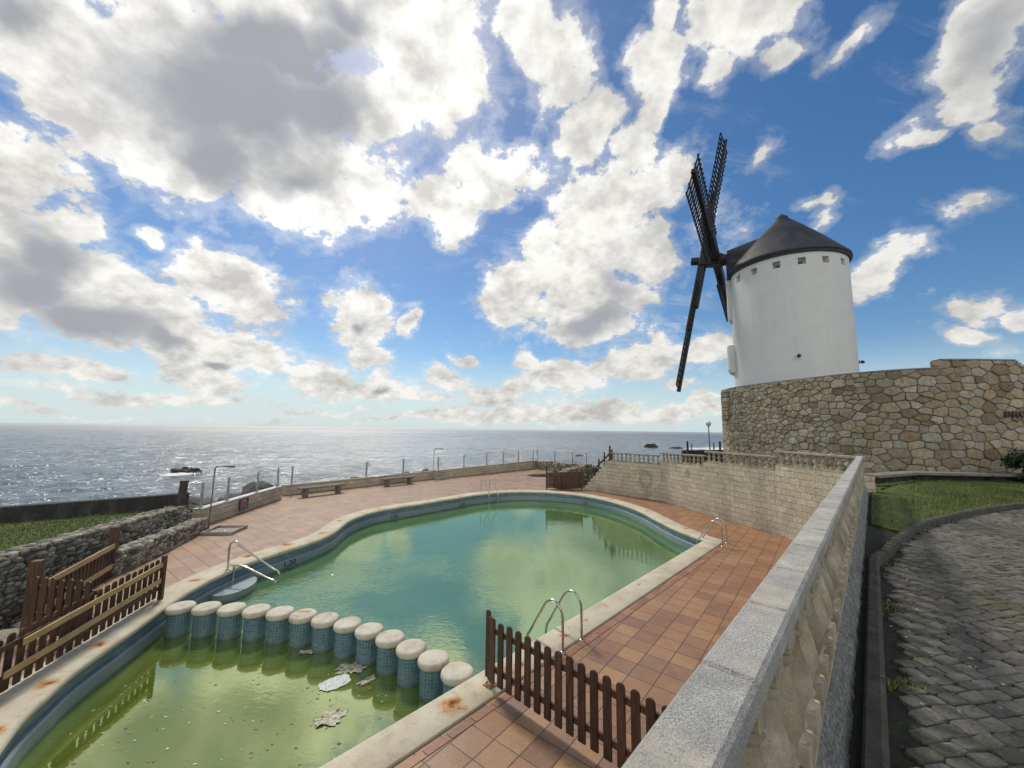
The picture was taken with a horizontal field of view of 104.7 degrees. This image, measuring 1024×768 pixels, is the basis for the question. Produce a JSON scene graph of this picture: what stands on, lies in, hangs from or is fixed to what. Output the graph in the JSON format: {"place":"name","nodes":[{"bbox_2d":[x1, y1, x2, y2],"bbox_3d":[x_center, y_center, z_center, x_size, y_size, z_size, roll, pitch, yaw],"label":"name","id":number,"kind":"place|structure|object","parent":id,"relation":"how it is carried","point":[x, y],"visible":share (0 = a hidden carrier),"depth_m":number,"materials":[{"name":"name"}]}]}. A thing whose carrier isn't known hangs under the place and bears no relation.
{"place":"outdoors","nodes":[
{"label":"outdoors","id":0,"kind":"place"},
{"bbox_2d":[0,510,150,550],"bbox_3d":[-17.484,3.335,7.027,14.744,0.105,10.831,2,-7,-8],"label":"grass","id":1,"kind":"structure","parent":0,"point":[59,527],"depth_m":10.61,"materials":[{"name":"green plant"}]},
{"bbox_2d":[0,493,700,767],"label":"pool wall","id":2,"kind":"structure","parent":0,"point":[38,725],"depth_m":8.72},
{"bbox_2d":[210,576,256,602],"bbox_3d":[-6.594,5.358,9.287,0.844,1.200,1.228,1,-7,0],"label":"pool step","id":3,"kind":"object","parent":2,"relation":"attached to","point":[243,587],"visible":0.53,"depth_m":9.10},
{"bbox_2d":[226,540,279,583],"bbox_3d":[-6.159,4.277,9.424,1.443,0.991,0.046,0,-7,9],"label":"hand rail","id":4,"kind":"object","parent":3,"relation":"on","point":[248,568],"visible":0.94,"depth_m":9.44,"materials":[{"name":"metal"}]},
{"bbox_2d":[16,501,687,767],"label":"pool water","id":5,"kind":"structure","parent":0,"point":[445,580],"depth_m":7.61,"materials":[{"name":"green liquid"}]},
{"bbox_2d":[165,600,195,638],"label":"pool pillar","id":6,"kind":"structure","parent":5,"relation":"in","point":[179,618],"depth_m":7.35,"materials":[{"name":"tile"}]},
{"bbox_2d":[191,601,221,638],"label":"pool pillar","id":7,"kind":"structure","parent":5,"relation":"in","point":[205,621],"depth_m":7.34,"materials":[{"name":"tile"}]},
{"bbox_2d":[50,646,402,767],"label":"floating leaves","id":8,"kind":"object","parent":5,"relation":"on","point":[223,723],"visible":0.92,"depth_m":5.26,"materials":[{"name":"brown plant"}]},
{"bbox_2d":[217,602,246,640],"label":"pool pillar","id":9,"kind":"structure","parent":5,"relation":"in","point":[230,622],"depth_m":7.31,"materials":[{"name":"tile"}]},
{"bbox_2d":[242,604,270,641],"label":"pool pillar","id":10,"kind":"structure","parent":5,"relation":"in","point":[254,625],"depth_m":7.25,"materials":[{"name":"tile"}]},
{"bbox_2d":[265,606,294,644],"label":"pool pillar","id":11,"kind":"structure","parent":5,"relation":"in","point":[278,625],"depth_m":7.17,"materials":[{"name":"tile"}]},
{"bbox_2d":[289,608,316,648],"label":"pool pillar","id":12,"kind":"structure","parent":5,"relation":"in","point":[301,629],"depth_m":7.07,"materials":[{"name":"tile"}]},
{"bbox_2d":[297,649,312,654],"bbox_3d":[-3.575,4.660,6.883,0.280,0.023,0.142,1,-7,-6],"label":"scum clump","id":13,"kind":"object","parent":5,"relation":"on","point":[310,651],"visible":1,"depth_m":6.88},
{"bbox_2d":[311,612,338,652],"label":"pool pillar","id":14,"kind":"structure","parent":5,"relation":"in","point":[323,634],"depth_m":6.93,"materials":[{"name":"tile"}]},
{"bbox_2d":[313,705,348,726],"bbox_3d":[-2.439,4.501,5.346,0.463,0.019,0.375,5,-8,-34],"label":"scum clump","id":15,"kind":"object","parent":5,"relation":"on","point":[332,718],"visible":1,"depth_m":5.33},
{"bbox_2d":[318,674,350,690],"bbox_3d":[-2.717,4.583,6.068,0.469,0.014,0.326,7,-9,-43],"label":"plastic sheet","id":16,"kind":"object","parent":5,"relation":"on","point":[335,682],"visible":1,"depth_m":6.06,"materials":[{"name":"white plastic"}]},
{"bbox_2d":[333,617,361,658],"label":"pool pillar","id":17,"kind":"structure","parent":5,"relation":"in","point":[345,628],"depth_m":6.77,"materials":[{"name":"tile"}]},
{"bbox_2d":[335,661,366,675],"bbox_3d":[-2.637,4.619,6.447,0.501,0.030,0.372,4,-7,-23],"label":"scum clump","id":18,"kind":"object","parent":5,"relation":"on","point":[349,668],"visible":0.98,"depth_m":6.42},
{"bbox_2d":[356,674,375,684],"bbox_3d":[-2.248,4.594,6.137,0.156,0.020,0.323,-4,-8,38],"label":"scum clump","id":19,"kind":"object","parent":5,"relation":"on","point":[366,680],"visible":1,"depth_m":6.13,"materials":[{"name":"beige"}]},
{"bbox_2d":[355,622,383,665],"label":"pool pillar","id":20,"kind":"structure","parent":5,"relation":"in","point":[366,634],"depth_m":6.57,"materials":[{"name":"tile"}]},
{"bbox_2d":[375,629,404,675],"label":"pool pillar","id":21,"kind":"structure","parent":5,"relation":"in","point":[387,642],"depth_m":6.33,"materials":[{"name":"tile"}]},
{"bbox_2d":[396,639,425,687],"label":"pool pillar","id":22,"kind":"structure","parent":5,"relation":"in","point":[409,652],"depth_m":6.04,"materials":[{"name":"tile"}]},
{"bbox_2d":[418,649,448,701],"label":"pool pillar","id":23,"kind":"structure","parent":5,"relation":"in","point":[432,663],"depth_m":5.74,"materials":[{"name":"tile"}]},
{"bbox_2d":[441,662,473,693],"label":"pool pillar","id":24,"kind":"structure","parent":5,"relation":"in","point":[454,674],"depth_m":5.51,"materials":[{"name":"tile"}]},
{"bbox_2d":[0,423,723,505],"bbox_3d":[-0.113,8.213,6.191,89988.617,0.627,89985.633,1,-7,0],"label":"sea","id":25,"kind":"structure","parent":0,"point":[50,462],"depth_m":114.97,"materials":[{"name":"blue liquid"}]},
{"bbox_2d":[170,466,202,472],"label":"rock","id":26,"kind":"object","parent":25,"relation":"in","point":[186,469],"visible":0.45,"depth_m":62.11,"materials":[{"name":"grey stone"}]},
{"bbox_2d":[644,443,657,447],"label":"rock","id":27,"kind":"object","parent":25,"relation":"in","point":[648,445],"visible":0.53,"depth_m":184.86,"materials":[{"name":"grey stone"}]},
{"bbox_2d":[0,469,792,767],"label":"pool deck","id":28,"kind":"structure","parent":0,"point":[657,648],"depth_m":7.71,"materials":[{"name":"tile"}]},
{"bbox_2d":[26,576,96,638],"bbox_3d":[-7.388,3.650,6.480,1.246,0.891,0.057,0,-7,9],"label":"picket fence","id":29,"kind":"object","parent":28,"relation":"on","point":[61,589],"visible":0.75,"depth_m":6.49,"materials":[{"name":"brown wood"}]},
{"bbox_2d":[19,526,120,631],"bbox_3d":[-8.633,3.995,7.837,0.154,1.720,2.753,4,-7,-23],"label":"picket fence","id":30,"kind":"object","parent":28,"relation":"on","point":[96,568],"visible":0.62,"depth_m":7.96,"materials":[{"name":"brown wood"}]},
{"bbox_2d":[0,505,189,629],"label":"cobble wall","id":31,"kind":"structure","parent":28,"relation":"on","point":[58,553],"depth_m":8.85,"materials":[{"name":"grey stone"}]},
{"bbox_2d":[98,517,208,576],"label":"cobble wall","id":32,"kind":"structure","parent":28,"relation":"on","point":[129,555],"depth_m":10.36,"materials":[{"name":"grey stone"}]},
{"bbox_2d":[208,465,234,528],"bbox_3d":[-9.842,3.824,13.363,0.617,2.095,0.151,2,-7,-12],"label":"pool shower","id":33,"kind":"object","parent":28,"relation":"on","point":[232,466],"visible":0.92,"depth_m":13.35,"materials":[{"name":"grey paint"}]},
{"bbox_2d":[199,525,247,535],"bbox_3d":[-9.417,4.784,12.943,0.950,0.100,0.950,2,-7,-7],"label":"shower tray","id":34,"kind":"object","parent":28,"relation":"on","point":[224,529],"visible":1,"depth_m":12.94,"materials":[{"name":"concrete"}]},
{"bbox_2d":[192,486,282,529],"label":"block wall","id":35,"kind":"structure","parent":28,"relation":"on","point":[223,509],"depth_m":15.40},
{"bbox_2d":[197,468,279,507],"bbox_3d":[-11.016,4.160,16.339,0.140,0.860,5.200,1,-7,-3],"label":"glass screen","id":36,"kind":"object","parent":35,"relation":"on","point":[227,492],"visible":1,"depth_m":15.20,"materials":[{"name":"white"}]},
{"bbox_2d":[239,498,248,510],"bbox_3d":[-10.773,4.833,15.887,0.018,0.420,0.583,1,-7,-5],"label":"notice sign","id":37,"kind":"object","parent":35,"relation":"attached to","point":[243,504],"visible":1,"depth_m":15.85,"materials":[{"name":"red metal"}]},
{"bbox_2d":[297,483,345,496],"bbox_3d":[-9.741,5.445,20.270,0.420,0.455,2.338,-4,-8,37],"label":"stone bench","id":38,"kind":"object","parent":28,"relation":"on","point":[305,491],"visible":1,"depth_m":20.03,"materials":[{"name":"beige stone"}]},
{"bbox_2d":[0,490,724,767],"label":"pool coping","id":39,"kind":"object","parent":28,"relation":"on","point":[23,701],"visible":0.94,"depth_m":6.10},
{"bbox_2d":[0,555,167,692],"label":"picket fence","id":40,"kind":"object","parent":39,"relation":"on","point":[23,639],"visible":1,"depth_m":6.00,"materials":[{"name":"brown wood"}]},
{"bbox_2d":[381,476,415,485],"bbox_3d":[-6.942,5.933,24.169,0.420,0.455,2.180,-5,-9,42],"label":"stone bench","id":41,"kind":"object","parent":28,"relation":"on","point":[387,481],"visible":1,"depth_m":24.00,"materials":[{"name":"grey stone"}]},
{"bbox_2d":[282,460,534,495],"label":"block wall","id":42,"kind":"structure","parent":28,"relation":"on","point":[289,489],"depth_m":26.07,"materials":[{"name":"concrete"}]},
{"bbox_2d":[290,450,533,484],"bbox_3d":[-4.740,5.577,28.045,0.317,1.130,20.496,-5,-9,41],"label":"glass screen","id":43,"kind":"object","parent":42,"relation":"on","point":[403,465],"visible":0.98,"depth_m":27.64,"materials":[{"name":"white"}]},
{"bbox_2d":[431,477,448,479],"bbox_3d":[-5.040,6.484,27.179,1.000,0.100,1.000,-5,-9,41],"label":"shower tray","id":44,"kind":"object","parent":28,"relation":"on","point":[443,478],"visible":0.66,"depth_m":26.84,"materials":[{"name":"concrete"}]},
{"bbox_2d":[481,478,497,503],"bbox_3d":[-1.223,6.101,21.472,0.658,1.819,0.978,6,-8,-36],"label":"pool ladder","id":45,"kind":"object","parent":28,"relation":"attached to","point":[489,489],"visible":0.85,"depth_m":21.44,"materials":[{"name":"metal"}]},
{"bbox_2d":[527,474,545,476],"bbox_3d":[2.190,6.957,29.922,2.085,0.351,1.544,1,-7,0],"label":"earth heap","id":46,"kind":"object","parent":28,"relation":"on","point":[538,475],"visible":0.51,"depth_m":29.41,"materials":[{"name":"soil"}]},
{"bbox_2d":[526,590,584,653],"bbox_3d":[0.706,4.414,6.591,0.834,1.819,0.615,-6,-9,44],"label":"pool ladder","id":47,"kind":"object","parent":28,"relation":"attached to","point":[581,639],"visible":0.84,"depth_m":6.55,"materials":[{"name":"metal"}]},
{"bbox_2d":[534,460,580,471],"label":"cobble wall","id":48,"kind":"structure","parent":28,"relation":"on","point":[553,466],"depth_m":33.24,"materials":[{"name":"grey stone"}]},
{"bbox_2d":[537,450,586,462],"bbox_3d":[3.951,6.070,32.867,0.161,1.030,6.608,5,-8,-32],"label":"glass screen","id":49,"kind":"object","parent":48,"relation":"on","point":[554,456],"visible":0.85,"depth_m":32.40,"materials":[{"name":"white"}]},
{"bbox_2d":[397,548,722,767],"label":"tile border","id":50,"kind":"object","parent":28,"relation":"on","point":[441,741],"visible":0.91,"depth_m":5.11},
{"bbox_2d":[546,466,582,488],"bbox_3d":[3.093,5.536,23.351,2.177,1.330,0.132,1,-7,-3],"label":"picket fence","id":51,"kind":"object","parent":28,"relation":"on","point":[567,479],"visible":1,"depth_m":23.27,"materials":[{"name":"brown wood"}]},
{"bbox_2d":[483,610,666,767],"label":"picket fence","id":52,"kind":"object","parent":28,"relation":"on","point":[648,710],"visible":0.94,"depth_m":4.43,"materials":[{"name":"brown wood"}]},
{"bbox_2d":[559,463,592,488],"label":"cobble wall","id":53,"kind":"structure","parent":28,"relation":"on","point":[587,472],"depth_m":25.60,"materials":[{"name":"grey stone"}]},
{"bbox_2d":[696,518,728,546],"bbox_3d":[6.294,5.163,12.429,0.835,1.819,0.588,-5,-9,42],"label":"pool ladder","id":54,"kind":"object","parent":28,"relation":"attached to","point":[713,521],"visible":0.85,"depth_m":12.40,"materials":[{"name":"metal"}]},
{"bbox_2d":[585,461,875,539],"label":"retaining wall","id":55,"kind":"structure","parent":28,"relation":"on","point":[783,501],"depth_m":15.26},
{"bbox_2d":[609,449,612,460],"bbox_3d":[5.557,4.009,22.257,0.160,0.640,0.160,7,-9,-41],"label":"wooden post","id":56,"kind":"object","parent":55,"relation":"on","point":[610,455],"visible":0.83,"depth_m":22.20,"materials":[{"name":"brown wood"}]},
{"bbox_2d":[610,452,660,464],"bbox_3d":[6.537,3.957,21.074,0.170,0.500,2.969,7,-9,-41],"label":"balustrade","id":57,"kind":"object","parent":55,"relation":"on","point":[639,458],"visible":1,"depth_m":21.00,"materials":[{"name":"concrete"}]},
{"bbox_2d":[660,453,706,465],"bbox_3d":[7.922,3.498,18.448,0.170,0.551,3.111,2,-7,-14],"label":"balustrade","id":58,"kind":"object","parent":55,"relation":"on","point":[685,459],"visible":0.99,"depth_m":18.19,"materials":[{"name":"concrete"}]},
{"bbox_2d":[704,451,778,469],"bbox_3d":[8.748,2.929,15.294,0.170,0.490,3.429,3,-7,-15],"label":"balustrade","id":59,"kind":"object","parent":55,"relation":"on","point":[753,461],"visible":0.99,"depth_m":15.07,"materials":[{"name":"concrete"}]},
{"bbox_2d":[775,451,865,475],"bbox_3d":[9.341,2.390,12.161,0.170,0.510,3.014,1,-7,-6],"label":"balustrade","id":60,"kind":"object","parent":55,"relation":"on","point":[848,458],"visible":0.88,"depth_m":12.10,"materials":[{"name":"concrete"}]},
{"bbox_2d":[813,484,868,767],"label":"parapet wall","id":61,"kind":"structure","parent":28,"relation":"on","point":[833,744],"depth_m":2.33,"materials":[{"name":"grey stone"}]},
{"bbox_2d":[621,456,864,767],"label":"balustrade","id":62,"kind":"object","parent":61,"relation":"on","point":[752,693],"visible":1,"depth_m":1.19,"materials":[{"name":"grey stone"}]},
{"bbox_3d":[5.594,5.380,23.183,2.144,1.675,2.205,1,-7,0],"label":"stone stairs","id":63,"kind":"object","parent":28,"relation":"on","visible":0},
{"bbox_2d":[591,446,612,477],"bbox_3d":[5.197,4.633,22.739,0.112,2.197,1.503,7,-9,-41],"label":"stair railing","id":64,"kind":"object","parent":63,"relation":"on","point":[598,466],"visible":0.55,"depth_m":22.82,"materials":[{"name":"brown wood"}]},
{"bbox_2d":[0,0,1023,431],"label":"sky","id":65,"kind":"structure","parent":0,"point":[436,214],"materials":[{"name":"blue"}]},
{"bbox_2d":[848,494,896,767],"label":"soil strip","id":66,"kind":"object","parent":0,"point":[876,539],"visible":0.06,"depth_m":2.91,"materials":[{"name":"soil"}]},
{"bbox_2d":[870,481,907,494],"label":"terrace ground","id":67,"kind":"structure","parent":0,"point":[885,487],"depth_m":12.35,"materials":[{"name":"green plant"}]},
{"bbox_2d":[686,441,688,461],"bbox_3d":[15.269,6.010,34.312,0.130,2.070,0.130,1,-7,0],"label":"wooden post","id":68,"kind":"object","parent":67,"relation":"on","point":[687,445],"visible":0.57,"depth_m":34.28,"materials":[{"name":"brown wood"}]},
{"bbox_2d":[682,450,722,463],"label":"sea wall","id":69,"kind":"structure","parent":67,"relation":"on","point":[699,452],"depth_m":35.12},
{"bbox_2d":[706,421,710,459],"bbox_3d":[17.460,5.209,34.961,0.460,3.870,0.460,1,-7,0],"label":"globe lamp","id":70,"kind":"object","parent":67,"relation":"on","point":[708,423],"visible":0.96,"depth_m":34.98,"materials":[{"name":"grey paint"}]},
{"bbox_2d":[719,441,721,461],"bbox_3d":[18.667,6.183,35.404,0.140,2.070,0.140,1,-7,0],"label":"wooden post","id":71,"kind":"object","parent":67,"relation":"on","point":[720,450],"visible":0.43,"depth_m":35.40,"materials":[{"name":"brown wood"}]},
{"bbox_2d":[721,359,1023,480],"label":"stone wall","id":72,"kind":"structure","parent":67,"relation":"on","point":[943,415],"depth_m":15.58,"materials":[{"name":"beige stone"}]},
{"bbox_2d":[1004,411,1023,416],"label":"letters","id":73,"kind":"object","parent":72,"relation":"attached to","point":[1013,414],"visible":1,"depth_m":14.68,"materials":[{"name":"black metal"}]},
{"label":"mill platform","id":74,"kind":"structure","parent":67,"relation":"on","visible":0},
{"bbox_2d":[676,132,859,391],"bbox_3d":[14.762,-6.931,24.252,17.291,20.623,9.139,7,-9,-41],"label":"windmill","id":75,"kind":"object","parent":74,"relation":"on","point":[785,294],"visible":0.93,"depth_m":21.37},
{"bbox_2d":[870,479,1023,532],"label":"lawn ground","id":76,"kind":"structure","parent":0,"point":[908,519],"depth_m":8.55,"materials":[{"name":"green plant"}]},
{"bbox_2d":[866,471,1023,483],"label":"stone ledge","id":77,"kind":"object","parent":76,"relation":"on","point":[889,477],"visible":0.76,"depth_m":13.19,"materials":[{"name":"grey stone"}]},
{"bbox_2d":[999,447,1023,481],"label":"shrub","id":78,"kind":"object","parent":76,"relation":"on","point":[1018,462],"visible":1,"depth_m":13.40,"materials":[{"name":"green plant"}]},
{"bbox_2d":[880,523,1023,767],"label":"road","id":79,"kind":"structure","parent":0,"point":[899,736],"depth_m":2.43,"materials":[{"name":"grey stone"}]},
{"bbox_2d":[861,502,1023,767],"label":"kerb","id":80,"kind":"structure","parent":79,"relation":"on","point":[875,753],"depth_m":2.79,"materials":[{"name":"grey concrete"}]},
{"bbox_2d":[881,509,1023,767],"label":"road setts","id":81,"kind":"structure","parent":79,"relation":"on","point":[984,611],"depth_m":3.16,"materials":[{"name":"grey stone"}]},
{"bbox_2d":[880,563,1020,767],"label":"leaf litter","id":82,"kind":"object","parent":81,"relation":"on","point":[964,710],"visible":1,"depth_m":2.55,"materials":[{"name":"plant"}]},
{"bbox_2d":[882,547,1023,692],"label":"grass in paving","id":83,"kind":"structure","parent":81,"relation":"on","point":[899,685],"depth_m":2.60,"materials":[{"name":"green plant"}]},
{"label":"rocky shore","id":84,"kind":"structure","parent":0,"visible":0},
{"bbox_2d":[0,628,18,640],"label":"stone slab","id":85,"kind":"structure","parent":84,"relation":"on","point":[4,633],"depth_m":6.91,"materials":[{"name":"beige stone"}]},
{"bbox_2d":[12,621,20,628],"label":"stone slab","id":86,"kind":"structure","parent":84,"relation":"on","point":[16,625],"depth_m":7.56,"materials":[{"name":"grey stone"}]},
{"bbox_2d":[0,492,189,523],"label":"sea wall","id":87,"kind":"structure","parent":84,"relation":"on","point":[35,512],"depth_m":12.11,"materials":[{"name":"grey concrete"}]},
{"bbox_2d":[178,480,188,493],"bbox_3d":[-11.339,3.851,13.587,0.200,1.050,0.200,5,-8,-23],"label":"wooden post","id":88,"kind":"object","parent":87,"relation":"on","point":[183,486],"visible":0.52,"depth_m":13.55,"materials":[{"name":"brown wood"}]},
{"bbox_2d":[187,512,191,519],"bbox_3d":[-15.041,7.467,18.454,4.683,2.910,3.686,3,-7,-17],"label":"rock","id":89,"kind":"object","parent":84,"relation":"on","point":[189,516],"visible":0.01,"depth_m":18.63,"materials":[{"name":"grey stone"}]},
{"bbox_2d":[188,496,218,511],"bbox_3d":[-20.326,9.061,24.790,10.964,3.688,4.285,1,-7,0],"label":"rock","id":90,"kind":"object","parent":84,"relation":"on","point":[194,502],"visible":0.02,"depth_m":25.23,"materials":[{"name":"grey stone"}]},
{"bbox_2d":[218,480,273,500],"bbox_3d":[-19.403,9.620,29.488,7.936,4.759,4.750,1,-7,0],"label":"rock","id":91,"kind":"object","parent":84,"relation":"on","point":[250,487],"visible":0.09,"depth_m":29.43,"materials":[{"name":"grey stone"}]}
]}

